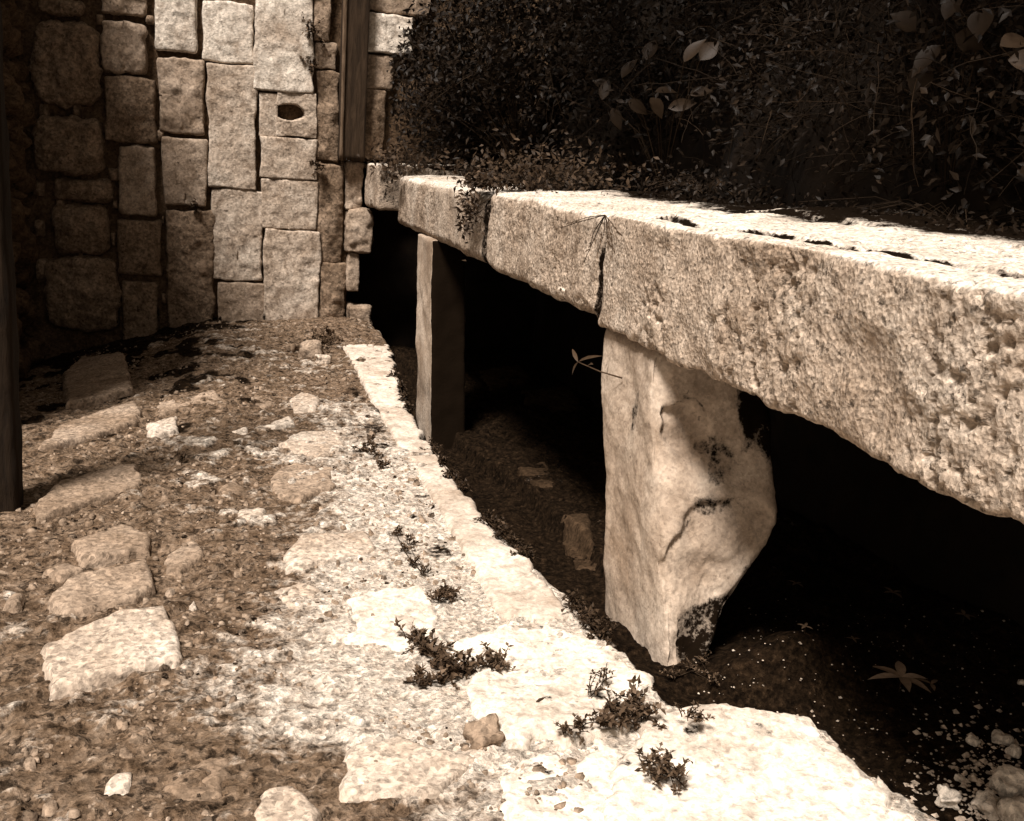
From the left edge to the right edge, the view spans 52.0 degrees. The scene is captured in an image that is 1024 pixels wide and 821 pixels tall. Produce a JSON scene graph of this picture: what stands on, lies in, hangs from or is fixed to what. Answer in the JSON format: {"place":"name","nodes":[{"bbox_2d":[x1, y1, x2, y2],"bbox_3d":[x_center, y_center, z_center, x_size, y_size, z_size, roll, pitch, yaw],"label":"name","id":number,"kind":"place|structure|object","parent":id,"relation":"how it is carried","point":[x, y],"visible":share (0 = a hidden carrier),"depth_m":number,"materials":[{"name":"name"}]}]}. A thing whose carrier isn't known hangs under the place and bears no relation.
{"place":"outdoors","nodes":[
{"label":"outdoors","id":0,"kind":"place"},
{"bbox_2d":[0,316,1023,820],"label":"ground","id":1,"kind":"structure","parent":0,"point":[276,730],"depth_m":3.37,"materials":[{"name":"soil"}]},
{"bbox_2d":[0,2,23,511],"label":"timber post","id":2,"kind":"object","parent":1,"relation":"on","point":[11,482],"visible":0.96,"depth_m":3.81,"materials":[{"name":"brown wood"}]},
{"bbox_2d":[2,593,25,613],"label":"paving stone","id":3,"kind":"object","parent":1,"relation":"on","point":[14,603],"visible":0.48,"depth_m":3.15,"materials":[{"name":"beige stone"}]},
{"bbox_2d":[0,0,44,381],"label":"rubble wall","id":4,"kind":"structure","parent":1,"relation":"on","point":[19,111],"depth_m":7.27,"materials":[{"name":"stone"}]},
{"bbox_2d":[43,563,84,583],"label":"paving stone","id":5,"kind":"object","parent":1,"relation":"on","point":[62,573],"visible":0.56,"depth_m":3.39,"materials":[{"name":"beige stone"}]},
{"bbox_2d":[33,464,142,523],"bbox_3d":[-1.689,0.345,4.187,0.325,0.118,0.766,10,15,25],"label":"paving stone","id":6,"kind":"object","parent":1,"relation":"on","point":[70,496],"visible":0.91,"depth_m":4.12,"materials":[{"name":"beige stone"}]},
{"bbox_2d":[38,401,141,451],"bbox_3d":[-2.068,0.107,5.212,0.377,0.136,1.111,8,14,15],"label":"paving stone","id":7,"kind":"object","parent":1,"relation":"on","point":[105,422],"visible":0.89,"depth_m":5.14,"materials":[{"name":"beige stone"}]},
{"bbox_2d":[61,352,134,409],"bbox_3d":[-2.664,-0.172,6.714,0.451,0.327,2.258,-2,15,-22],"label":"paving stone","id":8,"kind":"object","parent":1,"relation":"on","point":[94,380],"visible":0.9,"depth_m":6.30,"materials":[{"name":"brown stone"}]},
{"bbox_2d":[47,561,155,616],"bbox_3d":[-1.270,0.591,3.290,0.403,0.114,0.322,-7,17,-38],"label":"paving stone","id":9,"kind":"object","parent":1,"relation":"on","point":[83,594],"visible":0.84,"depth_m":3.25,"materials":[{"name":"beige stone"}]},
{"bbox_2d":[71,524,151,568],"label":"paving stone","id":10,"kind":"object","parent":1,"relation":"on","point":[111,546],"visible":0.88,"depth_m":3.59,"materials":[{"name":"beige stone"}]},
{"bbox_2d":[40,605,183,700],"bbox_3d":[-1.114,0.686,2.940,0.413,0.113,0.464,-4,15,-29],"label":"paving stone","id":11,"kind":"object","parent":1,"relation":"on","point":[115,648],"visible":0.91,"depth_m":2.87,"materials":[{"name":"beige stone"}]},
{"bbox_2d":[104,772,131,795],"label":"paving stone","id":12,"kind":"object","parent":1,"relation":"on","point":[119,783],"visible":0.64,"depth_m":2.32,"materials":[{"name":"beige stone"}]},
{"bbox_2d":[146,416,178,438],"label":"paving stone","id":13,"kind":"object","parent":1,"relation":"on","point":[164,428],"visible":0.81,"depth_m":5.12,"materials":[{"name":"beige stone"}]},
{"bbox_2d":[174,448,188,461],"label":"weed","id":14,"kind":"object","parent":1,"relation":"on","point":[182,455],"visible":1,"depth_m":4.65,"materials":[{"name":"brown plant"}]},
{"bbox_2d":[164,539,204,579],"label":"paving stone","id":15,"kind":"object","parent":1,"relation":"on","point":[191,554],"visible":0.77,"depth_m":3.55,"materials":[{"name":"beige stone"}]},
{"bbox_2d":[157,390,222,415],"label":"paving stone","id":16,"kind":"object","parent":1,"relation":"on","point":[167,407],"visible":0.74,"depth_m":5.69,"materials":[{"name":"beige stone"}]},
{"bbox_2d":[189,601,197,610],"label":"paving stone","id":17,"kind":"object","parent":1,"relation":"on","point":[192,606],"visible":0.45,"depth_m":3.21,"materials":[{"name":"beige stone"}]},
{"bbox_2d":[163,757,229,800],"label":"paving stone","id":18,"kind":"object","parent":1,"relation":"on","point":[215,779],"visible":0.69,"depth_m":2.34,"materials":[{"name":"beige stone"}]},
{"bbox_2d":[218,478,248,495],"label":"paving stone","id":19,"kind":"object","parent":1,"relation":"on","point":[233,486],"visible":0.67,"depth_m":4.29,"materials":[{"name":"beige stone"}]},
{"bbox_2d":[232,427,247,434],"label":"paving stone","id":20,"kind":"object","parent":1,"relation":"on","point":[242,431],"visible":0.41,"depth_m":5.18,"materials":[{"name":"beige stone"}]},
{"bbox_2d":[238,508,266,521],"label":"paving stone","id":21,"kind":"object","parent":1,"relation":"on","point":[260,512],"visible":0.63,"depth_m":4.04,"materials":[{"name":"beige stone"}]},
{"bbox_2d":[255,395,272,409],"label":"paving stone","id":22,"kind":"object","parent":1,"relation":"on","point":[264,405],"visible":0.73,"depth_m":5.76,"materials":[{"name":"beige stone"}]},
{"bbox_2d":[264,416,294,429],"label":"stone","id":23,"kind":"object","parent":1,"relation":"on","point":[287,422],"visible":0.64,"depth_m":5.36,"materials":[{"name":"beige stone"}]},
{"bbox_2d":[14,0,559,358],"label":"stone wall","id":24,"kind":"structure","parent":1,"relation":"on","point":[154,117],"depth_m":8.07,"materials":[{"name":"stone"}]},
{"bbox_2d":[190,197,202,213],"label":"weed","id":25,"kind":"object","parent":24,"relation":"on","point":[195,207],"visible":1,"depth_m":8.05,"materials":[{"name":"brown plant"}]},
{"bbox_2d":[299,56,318,73],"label":"weed","id":26,"kind":"object","parent":24,"relation":"on","point":[311,66],"visible":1,"depth_m":8.02,"materials":[{"name":"brown plant"}]},
{"bbox_2d":[302,11,324,48],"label":"weed","id":27,"kind":"object","parent":24,"relation":"on","point":[308,28],"visible":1,"depth_m":7.95,"materials":[{"name":"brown plant"}]},
{"bbox_2d":[308,159,324,175],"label":"weed","id":28,"kind":"object","parent":24,"relation":"on","point":[318,165],"visible":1,"depth_m":8.20,"materials":[{"name":"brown plant"}]},
{"bbox_2d":[338,0,369,161],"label":"timber post","id":29,"kind":"object","parent":24,"relation":"attached to","point":[353,74],"visible":1,"depth_m":8.06,"materials":[{"name":"brown wood"}]},
{"bbox_2d":[365,163,506,210],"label":"lintel block","id":30,"kind":"structure","parent":24,"relation":"attached to","point":[379,195],"depth_m":7.84,"materials":[{"name":"stone"}]},
{"bbox_2d":[357,133,498,187],"bbox_3d":[-0.701,-1.870,7.824,1.094,0.423,1.733,-7,17,-37],"label":"creeping plant","id":31,"kind":"object","parent":30,"relation":"on","point":[412,157],"visible":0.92,"depth_m":7.63,"materials":[{"name":"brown plant"}]},
{"bbox_2d":[386,0,540,166],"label":"shrub","id":32,"kind":"object","parent":30,"relation":"on","point":[404,59],"visible":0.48,"depth_m":7.94,"materials":[{"name":"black plant"}]},
{"bbox_2d":[254,785,321,820],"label":"paving stone","id":33,"kind":"object","parent":1,"relation":"on","point":[287,803],"visible":0.98,"depth_m":2.26,"materials":[{"name":"beige stone"}]},
{"bbox_2d":[285,343,298,351],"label":"stone","id":34,"kind":"object","parent":1,"relation":"on","point":[290,347],"visible":0.96,"depth_m":7.24,"materials":[{"name":"beige stone"}]},
{"bbox_2d":[274,581,319,608],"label":"paving stone","id":35,"kind":"object","parent":1,"relation":"on","point":[307,590],"visible":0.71,"depth_m":3.38,"materials":[{"name":"beige stone"}]},
{"bbox_2d":[271,463,335,503],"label":"paving stone","id":36,"kind":"object","parent":1,"relation":"on","point":[307,488],"visible":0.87,"depth_m":4.43,"materials":[{"name":"beige stone"}]},
{"bbox_2d":[0,320,607,820],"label":"stone crumbs","id":37,"kind":"object","parent":1,"relation":"on","point":[50,806],"visible":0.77,"depth_m":3.41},
{"bbox_2d":[289,392,319,413],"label":"stone","id":38,"kind":"object","parent":1,"relation":"on","point":[311,401],"visible":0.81,"depth_m":5.79,"materials":[{"name":"beige stone"}]},
{"bbox_2d":[278,430,343,457],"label":"paving stone","id":39,"kind":"object","parent":1,"relation":"on","point":[295,443],"visible":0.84,"depth_m":5.05,"materials":[{"name":"beige stone"}]},
{"bbox_2d":[298,339,323,357],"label":"stone","id":40,"kind":"object","parent":1,"relation":"on","point":[310,348],"visible":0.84,"depth_m":7.15,"materials":[{"name":"beige stone"}]},
{"bbox_2d":[315,354,331,364],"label":"stone","id":41,"kind":"object","parent":1,"relation":"on","point":[323,359],"visible":0.91,"depth_m":6.98,"materials":[{"name":"beige stone"}]},
{"bbox_2d":[309,326,343,353],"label":"weed","id":42,"kind":"object","parent":1,"relation":"on","point":[325,339],"visible":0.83,"depth_m":7.49,"materials":[{"name":"brown plant"}]},
{"bbox_2d":[283,531,375,574],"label":"paving stone","id":43,"kind":"object","parent":1,"relation":"on","point":[308,550],"visible":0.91,"depth_m":3.74,"materials":[{"name":"beige stone"}]},
{"bbox_2d":[351,433,390,468],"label":"weed","id":44,"kind":"object","parent":1,"relation":"on","point":[370,438],"visible":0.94,"depth_m":4.93,"materials":[{"name":"brown plant"}]},
{"bbox_2d":[343,585,437,651],"bbox_3d":[-0.373,0.667,3.267,0.323,0.094,0.491,3,14,-5],"label":"paving stone","id":45,"kind":"object","parent":1,"relation":"on","point":[387,605],"visible":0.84,"depth_m":3.25,"materials":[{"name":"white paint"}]},
{"bbox_2d":[339,736,474,802],"bbox_3d":[-0.252,0.865,2.467,0.380,0.099,0.280,0,14,-16],"label":"paving stone","id":46,"kind":"object","parent":1,"relation":"on","point":[403,767],"visible":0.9,"depth_m":2.43,"materials":[{"name":"beige stone"}]},
{"bbox_2d":[389,525,432,574],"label":"weed","id":47,"kind":"object","parent":1,"relation":"on","point":[410,560],"visible":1,"depth_m":3.79,"materials":[{"name":"brown plant"}]},
{"bbox_2d":[415,234,465,449],"bbox_3d":[-0.459,-0.428,6.685,0.235,1.316,0.817,0,14,-16],"label":"stone post","id":48,"kind":"object","parent":1,"relation":"on","point":[440,351],"visible":0.88,"depth_m":6.45,"materials":[{"name":"stone"}]},
{"bbox_2d":[394,617,489,690],"bbox_3d":[-0.256,0.697,2.964,0.257,0.109,0.352,-13,22,-50],"label":"weed","id":49,"kind":"object","parent":1,"relation":"on","point":[441,655],"visible":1,"depth_m":2.93,"materials":[{"name":"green plant"}]},
{"bbox_2d":[425,582,462,601],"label":"weed","id":50,"kind":"object","parent":1,"relation":"on","point":[445,591],"visible":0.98,"depth_m":3.39,"materials":[{"name":"brown plant"}]},
{"bbox_2d":[343,344,575,622],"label":"kerb","id":51,"kind":"structure","parent":1,"relation":"on","point":[513,585],"depth_m":4.11,"materials":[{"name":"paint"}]},
{"bbox_2d":[385,367,414,410],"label":"moss","id":52,"kind":"object","parent":51,"relation":"on","point":[407,405],"visible":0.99,"depth_m":6.05,"materials":[{"name":"brown plant"}]},
{"bbox_2d":[419,437,471,493],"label":"moss","id":53,"kind":"object","parent":51,"relation":"on","point":[442,460],"visible":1,"depth_m":4.61,"materials":[{"name":"brown plant"}]},
{"bbox_2d":[471,507,541,562],"bbox_3d":[-0.027,0.474,3.932,0.135,0.118,0.468,-1,14,-20],"label":"moss","id":54,"kind":"object","parent":51,"relation":"on","point":[530,554],"visible":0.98,"depth_m":3.88,"materials":[{"name":"brown plant"}]},
{"bbox_2d":[463,713,505,749],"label":"stone","id":55,"kind":"object","parent":1,"relation":"on","point":[483,732],"visible":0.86,"depth_m":2.58,"materials":[{"name":"beige stone"}]},
{"bbox_2d":[479,365,531,390],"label":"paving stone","id":56,"kind":"object","parent":1,"relation":"on","point":[492,379],"visible":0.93,"depth_m":8.16,"materials":[{"name":"black stone"}]},
{"bbox_2d":[518,462,552,487],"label":"paving stone","id":57,"kind":"object","parent":1,"relation":"on","point":[530,471],"visible":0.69,"depth_m":5.47,"materials":[{"name":"brown stone"}]},
{"bbox_2d":[446,624,653,750],"bbox_3d":[0.113,0.780,2.921,0.620,0.116,0.780,0,14,-16],"label":"kerb stone","id":58,"kind":"object","parent":1,"relation":"on","point":[526,719],"visible":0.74,"depth_m":2.89,"materials":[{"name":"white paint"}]},
{"bbox_2d":[480,641,515,671],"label":"weed","id":59,"kind":"object","parent":58,"relation":"on","point":[496,657],"visible":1,"depth_m":2.97,"materials":[{"name":"brown plant"}]},
{"bbox_2d":[554,713,598,745],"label":"weed","id":60,"kind":"object","parent":58,"relation":"on","point":[578,723],"visible":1,"depth_m":2.62,"materials":[{"name":"brown plant"}]},
{"bbox_2d":[585,662,615,696],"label":"weed","id":61,"kind":"object","parent":58,"relation":"on","point":[603,675],"visible":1,"depth_m":2.85,"materials":[{"name":"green plant"}]},
{"bbox_2d":[587,675,667,730],"bbox_3d":[0.280,0.767,2.717,0.196,0.101,0.187,0,14,-16],"label":"weed","id":62,"kind":"object","parent":58,"relation":"on","point":[634,707],"visible":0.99,"depth_m":2.69,"materials":[{"name":"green plant"}]},
{"bbox_2d":[500,738,623,820],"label":"kerb stone","id":63,"kind":"object","parent":1,"relation":"on","point":[594,767],"visible":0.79,"depth_m":2.41,"materials":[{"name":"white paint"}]},
{"bbox_2d":[560,513,596,570],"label":"paving stone","id":64,"kind":"object","parent":1,"relation":"on","point":[578,543],"visible":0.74,"depth_m":4.37,"materials":[{"name":"brown stone"}]},
{"bbox_2d":[561,589,618,645],"bbox_3d":[0.233,0.649,3.279,0.113,0.103,0.342,-2,15,-22],"label":"moss","id":65,"kind":"object","parent":1,"relation":"on","point":[589,620],"visible":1,"depth_m":3.25,"materials":[{"name":"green plant"}]},
{"bbox_2d":[601,328,776,665],"bbox_3d":[0.557,0.274,3.401,0.411,1.031,0.833,0,14,-16],"label":"stone post","id":66,"kind":"object","parent":1,"relation":"on","point":[691,513],"visible":0.75,"depth_m":3.18,"materials":[{"name":"stone"}]},
{"bbox_2d":[572,349,621,378],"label":"weed","id":67,"kind":"object","parent":66,"relation":"on","point":[584,358],"visible":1,"depth_m":3.43,"materials":[{"name":"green plant"}]},
{"bbox_2d":[487,190,794,318],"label":"lintel block","id":68,"kind":"structure","parent":66,"relation":"on","point":[532,242],"depth_m":4.12,"materials":[{"name":"stone"}]},
{"bbox_2d":[576,145,907,207],"bbox_3d":[0.762,-1.108,4.959,0.832,0.259,3.197,0,14,-16],"label":"creeping plant","id":69,"kind":"object","parent":68,"relation":"on","point":[699,188],"visible":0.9,"depth_m":4.47,"materials":[{"name":"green plant"}]},
{"bbox_2d":[598,206,1023,523],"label":"lintel block","id":70,"kind":"structure","parent":66,"relation":"on","point":[897,344],"depth_m":2.25,"materials":[{"name":"stone"}]},
{"bbox_2d":[561,215,622,266],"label":"weed","id":71,"kind":"object","parent":70,"relation":"hanging from","point":[605,217],"visible":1,"depth_m":3.50,"materials":[{"name":"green plant"}]},
{"bbox_2d":[688,187,1023,234],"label":"creeping plant","id":72,"kind":"object","parent":70,"relation":"on","point":[992,219],"visible":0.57,"depth_m":3.06,"materials":[{"name":"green plant"}]},
{"bbox_2d":[659,650,719,685],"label":"weed","id":73,"kind":"object","parent":1,"relation":"on","point":[671,673],"visible":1,"depth_m":3.01,"materials":[{"name":"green plant"}]},
{"bbox_2d":[600,703,914,820],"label":"kerb stone","id":74,"kind":"object","parent":1,"relation":"on","point":[750,764],"visible":0.92,"depth_m":2.48,"materials":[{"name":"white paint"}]},
{"bbox_2d":[634,742,692,794],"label":"weed","id":75,"kind":"object","parent":74,"relation":"on","point":[678,771],"visible":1,"depth_m":2.43,"materials":[{"name":"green plant"}]},
{"bbox_2d":[674,700,714,722],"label":"weed","id":76,"kind":"object","parent":74,"relation":"on","point":[698,717],"visible":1,"depth_m":2.65,"materials":[{"name":"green plant"}]},
{"bbox_2d":[787,580,802,588],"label":"rosette plant","id":77,"kind":"object","parent":1,"relation":"on","point":[795,583],"visible":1,"depth_m":3.87,"materials":[{"name":"black plant"}]},
{"bbox_2d":[799,623,813,632],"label":"rosette plant","id":78,"kind":"object","parent":1,"relation":"on","point":[805,625],"visible":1,"depth_m":3.00,"materials":[{"name":"brown plant"}]},
{"bbox_2d":[883,587,902,599],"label":"rosette plant","id":79,"kind":"object","parent":1,"relation":"on","point":[891,591],"visible":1,"depth_m":3.83,"materials":[{"name":"black plant"}]},
{"bbox_2d":[867,661,930,692],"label":"rosette plant","id":80,"kind":"object","parent":1,"relation":"on","point":[906,679],"visible":1,"depth_m":3.00,"materials":[{"name":"brown plant"}]},
{"bbox_2d":[918,679,937,693],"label":"rosette plant","id":81,"kind":"object","parent":1,"relation":"on","point":[932,685],"visible":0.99,"depth_m":3.06,"materials":[{"name":"black plant"}]},
{"bbox_2d":[935,784,961,810],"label":"rubble stone","id":82,"kind":"object","parent":1,"relation":"on","point":[948,797],"visible":1,"depth_m":2.44,"materials":[{"name":"beige stone"}]},
{"bbox_2d":[954,773,965,782],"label":"rubble stone","id":83,"kind":"object","parent":1,"relation":"on","point":[958,777],"visible":1,"depth_m":2.55,"materials":[{"name":"grey stone"}]},
{"bbox_2d":[956,609,975,623],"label":"rosette plant","id":84,"kind":"object","parent":1,"relation":"on","point":[965,615],"visible":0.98,"depth_m":3.58,"materials":[{"name":"black plant"}]},
{"bbox_2d":[965,734,980,746],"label":"rubble stone","id":85,"kind":"object","parent":1,"relation":"on","point":[972,740],"visible":1,"depth_m":2.69,"materials":[{"name":"grey stone"}]},
{"bbox_2d":[971,789,999,820],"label":"rubble stone","id":86,"kind":"object","parent":1,"relation":"on","point":[985,802],"visible":0.92,"depth_m":2.43,"materials":[{"name":"brown stone"}]},
{"bbox_2d":[991,729,1013,745],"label":"rubble stone","id":87,"kind":"object","parent":1,"relation":"on","point":[998,736],"visible":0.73,"depth_m":2.74,"materials":[{"name":"stone"}]},
{"bbox_2d":[989,764,1023,797],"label":"rubble stone","id":88,"kind":"object","parent":1,"relation":"on","point":[1006,780],"visible":0.81,"depth_m":2.49,"materials":[{"name":"grey stone"}]},
{"bbox_2d":[997,795,1023,820],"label":"rubble stone","id":89,"kind":"object","parent":1,"relation":"on","point":[1010,808],"visible":1,"depth_m":2.39,"materials":[{"name":"brown stone"}]},
{"bbox_2d":[1004,744,1021,758],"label":"rubble stone","id":90,"kind":"object","parent":1,"relation":"on","point":[1013,751],"visible":1,"depth_m":2.67,"materials":[{"name":"stone"}]},
{"bbox_2d":[1017,679,1023,684],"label":"rubble stone","id":91,"kind":"object","parent":1,"relation":"on","point":[1020,681],"visible":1,"depth_m":3.12,"materials":[{"name":"stone"}]},
{"bbox_2d":[508,0,1023,628],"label":"hillside","id":92,"kind":"structure","parent":0,"point":[916,532],"depth_m":4.41,"materials":[{"name":"brown soil"}]},
{"bbox_2d":[398,175,628,263],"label":"lintel block","id":93,"kind":"structure","parent":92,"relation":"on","point":[427,203],"depth_m":6.26,"materials":[{"name":"stone"}]},
{"bbox_2d":[386,0,611,176],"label":"shrub","id":94,"kind":"object","parent":93,"relation":"on","point":[514,87],"visible":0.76,"depth_m":7.54,"materials":[{"name":"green plant"}]},
{"bbox_2d":[447,120,669,260],"bbox_3d":[0.235,-1.177,5.636,1.102,0.740,2.049,4,14,0],"label":"creeping plant","id":95,"kind":"object","parent":93,"relation":"on","point":[481,179],"visible":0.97,"depth_m":5.21,"materials":[{"name":"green plant"}]},
{"bbox_2d":[503,0,788,190],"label":"shrub","id":96,"kind":"object","parent":93,"relation":"on","point":[615,36],"visible":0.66,"depth_m":5.80,"materials":[{"name":"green plant"}]},
{"bbox_2d":[593,39,718,189],"bbox_3d":[0.702,-1.461,5.184,0.250,0.723,1.252,0,14,-16],"label":"broad leaf plant","id":97,"kind":"object","parent":93,"relation":"on","point":[704,50],"visible":0.9,"depth_m":5.14,"materials":[{"name":"plant"}]},
{"bbox_2d":[607,0,951,197],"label":"shrub","id":98,"kind":"object","parent":92,"relation":"on","point":[763,64],"visible":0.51,"depth_m":4.36,"materials":[{"name":"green plant"}]},
{"bbox_2d":[707,0,1023,222],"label":"dry brush","id":99,"kind":"object","parent":92,"relation":"on","point":[902,65],"visible":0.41,"depth_m":3.45,"materials":[{"name":"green plant"}]},
{"bbox_2d":[767,0,1023,224],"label":"shrub","id":100,"kind":"object","parent":92,"relation":"on","point":[973,124],"visible":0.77,"depth_m":3.12,"materials":[{"name":"black plant"}]},
{"bbox_2d":[779,0,1023,163],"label":"shrub","id":101,"kind":"object","parent":92,"relation":"on","point":[934,10],"visible":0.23,"depth_m":3.34,"materials":[{"name":"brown plant"}]},
{"bbox_2d":[890,0,994,202],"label":"broad leaf plant","id":102,"kind":"object","parent":92,"relation":"on","point":[978,23],"visible":0.8,"depth_m":3.08,"materials":[{"name":"plant"}]},
{"bbox_2d":[1000,33,1023,75],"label":"broad leaf plant","id":103,"kind":"object","parent":92,"relation":"on","point":[1012,40],"visible":1,"depth_m":2.72,"materials":[{"name":"brown plant"}]},
{"bbox_2d":[695,599,1023,820],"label":"gravel","id":104,"kind":"structure","parent":0,"point":[972,777],"depth_m":2.61,"materials":[{"name":"grey gravel"}]}
]}

